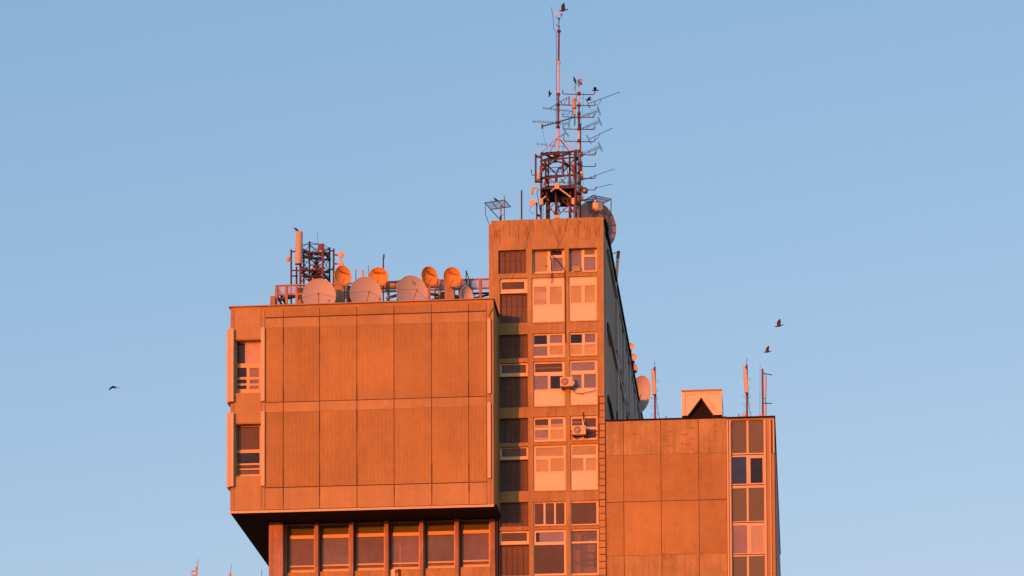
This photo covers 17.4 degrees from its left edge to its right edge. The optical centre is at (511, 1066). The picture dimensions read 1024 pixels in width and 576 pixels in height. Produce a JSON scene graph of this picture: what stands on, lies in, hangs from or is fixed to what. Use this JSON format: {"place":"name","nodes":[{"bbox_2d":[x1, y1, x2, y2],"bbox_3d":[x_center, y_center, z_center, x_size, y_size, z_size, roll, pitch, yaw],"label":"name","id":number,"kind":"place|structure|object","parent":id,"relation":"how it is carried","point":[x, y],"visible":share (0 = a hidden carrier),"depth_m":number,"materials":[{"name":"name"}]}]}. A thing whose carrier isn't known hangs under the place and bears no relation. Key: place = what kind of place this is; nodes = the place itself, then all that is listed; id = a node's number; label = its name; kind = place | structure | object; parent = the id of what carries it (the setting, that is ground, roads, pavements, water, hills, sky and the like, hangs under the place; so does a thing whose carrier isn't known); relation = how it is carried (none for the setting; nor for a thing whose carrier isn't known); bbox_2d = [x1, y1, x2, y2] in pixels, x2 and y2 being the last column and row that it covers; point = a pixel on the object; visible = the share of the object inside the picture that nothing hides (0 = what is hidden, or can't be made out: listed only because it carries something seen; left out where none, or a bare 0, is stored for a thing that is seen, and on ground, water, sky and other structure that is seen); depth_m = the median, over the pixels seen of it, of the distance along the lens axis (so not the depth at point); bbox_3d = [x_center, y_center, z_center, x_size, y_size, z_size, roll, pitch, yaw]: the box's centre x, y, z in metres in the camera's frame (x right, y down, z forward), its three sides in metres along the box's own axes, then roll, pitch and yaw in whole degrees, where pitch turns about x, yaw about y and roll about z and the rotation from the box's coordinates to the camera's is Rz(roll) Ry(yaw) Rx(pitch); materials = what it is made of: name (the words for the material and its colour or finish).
{"place":"outdoors","nodes":[
{"label":"outdoors","id":0,"kind":"place"},
{"bbox_2d":[191,564,197,575],"bbox_3d":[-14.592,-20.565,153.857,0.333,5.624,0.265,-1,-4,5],"label":"roof mast","id":1,"kind":"object","parent":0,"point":[196,569],"visible":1,"depth_m":154.04,"materials":[{"name":"grey metal"}]},
{"bbox_2d":[286,231,344,303],"bbox_3d":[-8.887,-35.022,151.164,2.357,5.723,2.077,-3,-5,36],"label":"lattice tower","id":2,"kind":"structure","parent":0,"point":[317,270],"depth_m":151.06,"materials":[{"name":"red metal"}]},
{"bbox_2d":[392,569,400,575],"bbox_3d":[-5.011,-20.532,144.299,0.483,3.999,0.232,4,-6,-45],"label":"front mast","id":3,"kind":"object","parent":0,"point":[394,572],"visible":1,"depth_m":144.34,"materials":[{"name":"white metal"}]},
{"bbox_2d":[0,0,1023,575],"label":"sky","id":4,"kind":"structure","parent":0,"point":[849,174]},
{"bbox_2d":[521,190,521,219],"bbox_3d":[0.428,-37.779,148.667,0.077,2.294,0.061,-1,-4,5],"label":"steel post","id":5,"kind":"object","parent":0,"point":[521,204],"visible":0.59,"depth_m":148.67,"materials":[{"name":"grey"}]},
{"bbox_2d":[775,319,782,326],"bbox_3d":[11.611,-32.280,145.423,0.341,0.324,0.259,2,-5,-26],"label":"bird","id":6,"kind":"object","parent":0,"point":[779,323],"visible":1,"depth_m":145.39},
{"label":"ground","id":7,"kind":"structure","parent":0,"visible":0},
{"bbox_2d":[227,217,780,575],"bbox_3d":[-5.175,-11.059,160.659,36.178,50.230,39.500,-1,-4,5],"label":"office building","id":8,"kind":"structure","parent":7,"relation":"on","point":[414,438],"depth_m":145.30,"materials":[{"name":"brown concrete"}]},
{"bbox_2d":[237,342,260,392],"bbox_3d":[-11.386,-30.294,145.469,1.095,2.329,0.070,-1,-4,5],"label":"window","id":9,"kind":"structure","parent":8,"relation":"in","point":[248,354],"depth_m":145.47,"materials":[{"name":"white glass"}]},
{"bbox_2d":[237,426,260,476],"bbox_3d":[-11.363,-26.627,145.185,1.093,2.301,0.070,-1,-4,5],"label":"window","id":10,"kind":"structure","parent":8,"relation":"in","point":[248,437],"depth_m":145.18,"materials":[{"name":"glass"}]},
{"bbox_2d":[270,296,276,304],"bbox_3d":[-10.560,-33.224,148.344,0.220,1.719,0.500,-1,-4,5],"label":"roof box","id":11,"kind":"object","parent":8,"relation":"on","point":[273,300],"visible":0.36,"depth_m":148.15,"materials":[{"name":"metal"}]},
{"bbox_2d":[298,287,303,302],"bbox_3d":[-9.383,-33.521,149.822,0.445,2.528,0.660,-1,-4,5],"label":"roof cabinet","id":12,"kind":"object","parent":8,"relation":"on","point":[300,290],"visible":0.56,"depth_m":149.59,"materials":[{"name":"grey metal"}]},
{"bbox_2d":[289,526,313,572],"bbox_3d":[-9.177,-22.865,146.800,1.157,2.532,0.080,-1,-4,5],"label":"window","id":13,"kind":"structure","parent":8,"relation":"in","point":[301,538],"depth_m":146.79,"materials":[{"name":"brown glass"}]},
{"bbox_2d":[302,278,335,303],"bbox_3d":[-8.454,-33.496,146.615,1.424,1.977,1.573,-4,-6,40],"label":"satellite dish","id":14,"kind":"object","parent":8,"relation":"on","point":[319,290],"visible":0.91,"depth_m":146.55,"materials":[{"name":"white metal"}]},
{"bbox_2d":[322,525,348,571],"bbox_3d":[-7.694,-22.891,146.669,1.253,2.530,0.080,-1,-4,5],"label":"window","id":15,"kind":"structure","parent":8,"relation":"in","point":[335,538],"depth_m":146.64,"materials":[{"name":"brown glass"}]},
{"bbox_2d":[334,266,350,302],"bbox_3d":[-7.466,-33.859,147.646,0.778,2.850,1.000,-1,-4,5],"label":"satellite dish","id":16,"kind":"object","parent":8,"relation":"on","point":[342,277],"visible":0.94,"depth_m":147.72,"materials":[{"name":"brown"}]},
{"bbox_2d":[350,277,381,301],"bbox_3d":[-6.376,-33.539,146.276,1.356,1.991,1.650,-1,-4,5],"label":"satellite dish","id":17,"kind":"object","parent":8,"relation":"on","point":[365,289],"visible":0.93,"depth_m":146.39,"materials":[{"name":"white metal"}]},
{"bbox_2d":[356,524,384,570],"bbox_3d":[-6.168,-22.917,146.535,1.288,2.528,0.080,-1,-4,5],"label":"window","id":18,"kind":"structure","parent":8,"relation":"in","point":[370,538],"depth_m":146.50,"materials":[{"name":"glass"}]},
{"bbox_2d":[369,267,387,285],"bbox_3d":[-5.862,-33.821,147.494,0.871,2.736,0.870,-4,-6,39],"label":"satellite dish","id":19,"kind":"object","parent":8,"relation":"on","point":[379,275],"visible":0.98,"depth_m":147.48,"materials":[{"name":"brown"}]},
{"bbox_2d":[275,278,488,304],"bbox_3d":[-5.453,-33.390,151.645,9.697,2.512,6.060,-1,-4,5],"label":"roof screen","id":20,"kind":"object","parent":8,"relation":"on","point":[286,294],"visible":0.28,"depth_m":148.70,"materials":[{"name":"red painted steel"}]},
{"bbox_2d":[279,295,294,300],"bbox_3d":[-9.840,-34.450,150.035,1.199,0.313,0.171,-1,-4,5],"label":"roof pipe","id":21,"kind":"object","parent":20,"relation":"attached to","point":[289,297],"visible":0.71,"depth_m":149.98,"materials":[{"name":"metal"}]},
{"bbox_2d":[383,254,384,300],"bbox_3d":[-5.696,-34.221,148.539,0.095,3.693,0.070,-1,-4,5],"label":"whip mast","id":22,"kind":"object","parent":8,"relation":"on","point":[383,268],"visible":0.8,"depth_m":148.61,"materials":[{"name":"grey metal"}]},
{"bbox_2d":[392,523,419,569],"bbox_3d":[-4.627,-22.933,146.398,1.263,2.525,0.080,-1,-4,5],"label":"window","id":23,"kind":"structure","parent":8,"relation":"in","point":[405,536],"depth_m":146.39,"materials":[{"name":"brown glass"}]},
{"bbox_2d":[396,275,427,300],"bbox_3d":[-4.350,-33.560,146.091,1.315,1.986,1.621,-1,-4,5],"label":"satellite dish","id":24,"kind":"object","parent":8,"relation":"on","point":[410,287],"visible":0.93,"depth_m":146.23,"materials":[{"name":"white metal"}]},
{"bbox_2d":[380,278,464,297],"bbox_3d":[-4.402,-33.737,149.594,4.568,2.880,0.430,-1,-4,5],"label":"railing","id":25,"kind":"object","parent":8,"relation":"on","point":[394,286],"visible":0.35,"depth_m":149.54,"materials":[{"name":"red metal"}]},
{"bbox_2d":[421,266,437,286],"bbox_3d":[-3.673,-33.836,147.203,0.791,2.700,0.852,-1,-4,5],"label":"satellite dish","id":26,"kind":"object","parent":8,"relation":"on","point":[429,276],"visible":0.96,"depth_m":147.30,"materials":[{"name":"brown"}]},
{"bbox_2d":[427,522,454,567],"bbox_3d":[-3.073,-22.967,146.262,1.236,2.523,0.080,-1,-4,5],"label":"window","id":27,"kind":"structure","parent":8,"relation":"in","point":[440,536],"depth_m":146.25,"materials":[{"name":"glass"}]},
{"bbox_2d":[443,267,460,298],"bbox_3d":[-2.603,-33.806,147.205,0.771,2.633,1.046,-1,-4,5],"label":"satellite dish","id":28,"kind":"object","parent":8,"relation":"on","point":[452,277],"visible":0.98,"depth_m":147.24,"materials":[{"name":"orange"}]},
{"bbox_2d":[460,286,472,298],"bbox_3d":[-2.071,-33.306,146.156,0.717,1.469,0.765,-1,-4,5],"label":"satellite dish","id":29,"kind":"object","parent":8,"relation":"on","point":[466,292],"visible":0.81,"depth_m":146.19,"materials":[{"name":"grey metal"}]},
{"bbox_2d":[466,270,474,297],"bbox_3d":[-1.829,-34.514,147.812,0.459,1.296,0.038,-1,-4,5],"label":"tripod frame","id":30,"kind":"object","parent":8,"relation":"on","point":[469,282],"visible":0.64,"depth_m":147.82,"materials":[{"name":"grey metal"}]},
{"bbox_2d":[462,521,489,566],"bbox_3d":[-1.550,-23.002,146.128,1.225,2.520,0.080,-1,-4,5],"label":"window","id":31,"kind":"structure","parent":8,"relation":"in","point":[475,535],"depth_m":146.11,"materials":[{"name":"brown glass"}]},
{"bbox_2d":[484,196,510,223],"bbox_3d":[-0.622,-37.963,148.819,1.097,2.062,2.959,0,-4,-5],"label":"grid aerial","id":32,"kind":"object","parent":8,"relation":"on","point":[500,205],"visible":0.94,"depth_m":149.28,"materials":[{"name":"metal"}]},
{"bbox_2d":[500,279,526,293],"bbox_3d":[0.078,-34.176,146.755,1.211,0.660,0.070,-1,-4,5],"label":"window","id":33,"kind":"structure","parent":8,"relation":"in","point":[516,285],"depth_m":146.75,"materials":[{"name":"white glass"}]},
{"bbox_2d":[500,363,527,376],"bbox_3d":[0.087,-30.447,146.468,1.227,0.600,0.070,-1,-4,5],"label":"window","id":34,"kind":"structure","parent":8,"relation":"in","point":[515,369],"depth_m":146.46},
{"bbox_2d":[500,447,527,459],"bbox_3d":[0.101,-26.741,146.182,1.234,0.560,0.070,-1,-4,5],"label":"window","id":35,"kind":"structure","parent":8,"relation":"in","point":[513,453],"depth_m":146.18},
{"bbox_2d":[500,531,528,544],"bbox_3d":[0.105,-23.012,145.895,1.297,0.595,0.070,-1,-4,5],"label":"window","id":36,"kind":"structure","parent":8,"relation":"in","point":[515,537],"depth_m":145.89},
{"bbox_2d":[529,199,539,218],"bbox_3d":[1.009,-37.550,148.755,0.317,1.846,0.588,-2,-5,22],"label":"pole dish","id":37,"kind":"object","parent":8,"relation":"on","point":[532,202],"visible":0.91,"depth_m":148.65,"materials":[{"name":"white metal"}]},
{"bbox_2d":[532,278,564,321],"bbox_3d":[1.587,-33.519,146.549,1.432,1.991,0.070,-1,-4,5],"label":"window","id":38,"kind":"structure","parent":8,"relation":"in","point":[554,295],"depth_m":146.53,"materials":[{"name":"white glass"}]},
{"bbox_2d":[533,250,564,272],"bbox_3d":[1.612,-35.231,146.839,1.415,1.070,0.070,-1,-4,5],"label":"window","id":39,"kind":"structure","parent":8,"relation":"in","point":[540,258],"depth_m":146.82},
{"bbox_2d":[533,333,564,357],"bbox_3d":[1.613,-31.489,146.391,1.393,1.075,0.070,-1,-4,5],"label":"window","id":40,"kind":"structure","parent":8,"relation":"in","point":[544,345],"depth_m":146.39,"materials":[{"name":"white glass"}]},
{"bbox_2d":[533,362,564,405],"bbox_3d":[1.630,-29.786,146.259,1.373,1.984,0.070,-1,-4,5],"label":"window","id":41,"kind":"structure","parent":8,"relation":"in","point":[547,379],"depth_m":146.28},
{"bbox_2d":[533,417,565,441],"bbox_3d":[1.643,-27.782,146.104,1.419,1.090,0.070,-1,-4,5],"label":"window","id":42,"kind":"structure","parent":8,"relation":"in","point":[557,433],"depth_m":146.11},
{"bbox_2d":[533,445,565,490],"bbox_3d":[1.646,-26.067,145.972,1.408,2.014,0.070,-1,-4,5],"label":"window","id":43,"kind":"structure","parent":8,"relation":"in","point":[547,459],"depth_m":146.00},
{"bbox_2d":[534,502,565,525],"bbox_3d":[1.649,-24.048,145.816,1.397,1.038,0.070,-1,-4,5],"label":"window","id":44,"kind":"structure","parent":8,"relation":"in","point":[546,513],"depth_m":145.82,"materials":[{"name":"glass"}]},
{"bbox_2d":[534,530,565,575],"bbox_3d":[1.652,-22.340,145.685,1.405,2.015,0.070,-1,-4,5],"label":"window","id":45,"kind":"structure","parent":8,"relation":"in","point":[550,551],"depth_m":145.68,"materials":[{"name":"glass"}]},
{"bbox_2d":[531,7,576,218],"bbox_3d":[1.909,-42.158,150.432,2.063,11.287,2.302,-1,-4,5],"label":"antenna mast","id":46,"kind":"object","parent":8,"relation":"on","point":[563,195],"visible":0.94,"depth_m":149.93,"materials":[{"name":"red metal"}]},
{"bbox_2d":[560,3,567,11],"bbox_3d":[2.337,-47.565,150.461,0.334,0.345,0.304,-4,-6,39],"label":"bird","id":47,"kind":"object","parent":46,"relation":"on","point":[563,7],"visible":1,"depth_m":150.41},
{"bbox_2d":[551,254,565,342],"bbox_3d":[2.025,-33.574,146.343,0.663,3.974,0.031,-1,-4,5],"label":"cable","id":48,"kind":"object","parent":8,"relation":"attached to","point":[565,297],"visible":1,"depth_m":146.29,"materials":[{"name":"brown plastic"}]},
{"bbox_2d":[532,78,618,217],"bbox_3d":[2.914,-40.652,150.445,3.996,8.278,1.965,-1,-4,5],"label":"aerial mast","id":49,"kind":"object","parent":8,"relation":"on","point":[580,188],"visible":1,"depth_m":149.85,"materials":[{"name":"grey metal"}]},
{"bbox_2d":[560,377,594,393],"bbox_3d":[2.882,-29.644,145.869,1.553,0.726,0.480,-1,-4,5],"label":"air conditioner","id":50,"kind":"object","parent":8,"relation":"attached to","point":[567,382],"visible":1,"depth_m":145.71,"materials":[{"name":"grey metal"}]},
{"bbox_2d":[569,249,596,271],"bbox_3d":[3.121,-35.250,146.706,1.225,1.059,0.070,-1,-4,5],"label":"window","id":51,"kind":"structure","parent":8,"relation":"in","point":[587,259],"depth_m":146.71,"materials":[{"name":"glass"}]},
{"bbox_2d":[569,276,596,320],"bbox_3d":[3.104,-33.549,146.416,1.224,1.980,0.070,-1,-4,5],"label":"window","id":52,"kind":"structure","parent":8,"relation":"in","point":[579,294],"depth_m":146.43,"materials":[{"name":"white glass"}]},
{"bbox_2d":[570,332,596,355],"bbox_3d":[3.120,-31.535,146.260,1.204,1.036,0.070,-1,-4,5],"label":"window","id":53,"kind":"structure","parent":8,"relation":"in","point":[580,343],"depth_m":146.25,"materials":[{"name":"white glass"}]},
{"bbox_2d":[570,360,596,404],"bbox_3d":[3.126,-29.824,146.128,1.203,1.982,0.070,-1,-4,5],"label":"window","id":54,"kind":"structure","parent":8,"relation":"in","point":[584,373],"depth_m":146.14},
{"bbox_2d":[570,416,596,439],"bbox_3d":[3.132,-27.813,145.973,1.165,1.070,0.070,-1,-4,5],"label":"window","id":55,"kind":"structure","parent":8,"relation":"in","point":[590,421],"depth_m":145.96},
{"bbox_2d":[571,412,596,438],"bbox_3d":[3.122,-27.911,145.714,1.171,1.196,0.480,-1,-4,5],"label":"air conditioner","id":56,"kind":"object","parent":8,"relation":"attached to","point":[578,430],"visible":1,"depth_m":145.50,"materials":[{"name":"grey metal"}]},
{"bbox_2d":[571,444,597,489],"bbox_3d":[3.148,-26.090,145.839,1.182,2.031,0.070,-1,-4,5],"label":"window","id":57,"kind":"structure","parent":8,"relation":"in","point":[584,457],"depth_m":145.86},
{"bbox_2d":[571,501,597,524],"bbox_3d":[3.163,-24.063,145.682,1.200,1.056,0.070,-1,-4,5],"label":"window","id":58,"kind":"structure","parent":8,"relation":"in","point":[582,512],"depth_m":145.68,"materials":[{"name":"brown glass"}]},
{"bbox_2d":[571,529,598,574],"bbox_3d":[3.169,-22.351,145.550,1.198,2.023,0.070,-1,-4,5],"label":"window","id":59,"kind":"structure","parent":8,"relation":"in","point":[583,542],"depth_m":145.54,"materials":[{"name":"brown glass"}]},
{"bbox_2d":[588,200,605,217],"bbox_3d":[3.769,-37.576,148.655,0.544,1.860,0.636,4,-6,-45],"label":"corner feed","id":60,"kind":"object","parent":8,"relation":"on","point":[597,207],"visible":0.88,"depth_m":148.54,"materials":[{"name":"grey metal"}]},
{"bbox_2d":[583,195,611,221],"bbox_3d":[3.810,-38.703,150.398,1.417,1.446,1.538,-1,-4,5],"label":"grid aerial","id":61,"kind":"object","parent":8,"relation":"on","point":[598,198],"visible":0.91,"depth_m":150.53,"materials":[{"name":"metal"}]},
{"bbox_2d":[581,201,615,243],"bbox_3d":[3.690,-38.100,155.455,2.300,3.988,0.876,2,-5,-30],"label":"dish","id":62,"kind":"object","parent":8,"relation":"on","point":[611,224],"visible":0.22,"depth_m":155.61,"materials":[{"name":"grey metal"}]},
{"bbox_2d":[613,251,619,300],"bbox_3d":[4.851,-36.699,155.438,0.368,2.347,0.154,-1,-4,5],"label":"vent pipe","id":63,"kind":"object","parent":8,"relation":"attached to","point":[617,260],"visible":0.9,"depth_m":155.42,"materials":[{"name":"grey metal"}]},
{"bbox_2d":[629,343,634,363],"bbox_3d":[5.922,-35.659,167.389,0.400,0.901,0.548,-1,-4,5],"label":"satellite dish","id":64,"kind":"object","parent":8,"relation":"on","point":[631,347],"visible":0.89,"depth_m":167.27,"materials":[{"name":"grey"}]},
{"bbox_2d":[632,353,636,372],"bbox_3d":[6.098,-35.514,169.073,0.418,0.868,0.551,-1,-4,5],"label":"satellite dish","id":65,"kind":"object","parent":8,"relation":"on","point":[634,356],"visible":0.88,"depth_m":168.91,"materials":[{"name":"grey metal"}]},
{"bbox_2d":[636,375,650,412],"bbox_3d":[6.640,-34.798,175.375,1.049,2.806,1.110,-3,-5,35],"label":"satellite dish","id":66,"kind":"object","parent":8,"relation":"attached to","point":[643,386],"visible":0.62,"depth_m":175.48,"materials":[{"name":"grey metal"}]},
{"bbox_2d":[650,363,659,417],"bbox_3d":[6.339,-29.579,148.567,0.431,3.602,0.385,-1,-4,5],"label":"sector antenna","id":67,"kind":"object","parent":8,"relation":"on","point":[653,377],"visible":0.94,"depth_m":148.62,"materials":[{"name":"red paint"}]},
{"bbox_2d":[681,389,722,417],"bbox_3d":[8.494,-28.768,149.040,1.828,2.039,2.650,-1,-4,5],"label":"ventilation hood","id":68,"kind":"object","parent":8,"relation":"on","point":[703,403],"visible":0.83,"depth_m":147.84,"materials":[{"name":"metal"}]},
{"bbox_2d":[742,363,750,415],"bbox_3d":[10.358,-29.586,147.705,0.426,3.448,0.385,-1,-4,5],"label":"sector antenna","id":69,"kind":"object","parent":8,"relation":"on","point":[745,375],"visible":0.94,"depth_m":147.73,"materials":[{"name":"red paint"}]},
{"bbox_2d":[731,420,763,454],"bbox_3d":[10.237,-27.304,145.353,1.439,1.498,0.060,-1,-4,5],"label":"window","id":70,"kind":"structure","parent":8,"relation":"in","point":[747,436],"depth_m":145.36,"materials":[{"name":"glass"}]},
{"bbox_2d":[731,455,763,484],"bbox_3d":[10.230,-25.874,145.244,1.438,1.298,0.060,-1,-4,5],"label":"window","id":71,"kind":"structure","parent":8,"relation":"in","point":[745,469],"depth_m":145.25,"materials":[{"name":"glass"}]},
{"bbox_2d":[731,485,763,522],"bbox_3d":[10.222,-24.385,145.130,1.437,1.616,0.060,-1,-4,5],"label":"window","id":72,"kind":"structure","parent":8,"relation":"in","point":[747,501],"depth_m":145.11,"materials":[{"name":"glass"}]},
{"bbox_2d":[732,555,763,575],"bbox_3d":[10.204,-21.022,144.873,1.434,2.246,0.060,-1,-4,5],"label":"window","id":73,"kind":"structure","parent":8,"relation":"in","point":[742,565],"depth_m":144.93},
{"bbox_2d":[732,523,764,554],"bbox_3d":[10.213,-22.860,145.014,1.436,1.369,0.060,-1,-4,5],"label":"window","id":74,"kind":"structure","parent":8,"relation":"in","point":[747,538],"depth_m":145.00,"materials":[{"name":"glass"}]},
{"bbox_2d":[761,369,771,415],"bbox_3d":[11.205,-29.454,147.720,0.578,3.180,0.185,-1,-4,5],"label":"dipole mast","id":75,"kind":"object","parent":8,"relation":"on","point":[762,376],"visible":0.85,"depth_m":147.72,"materials":[{"name":"grey metal"}]}
]}

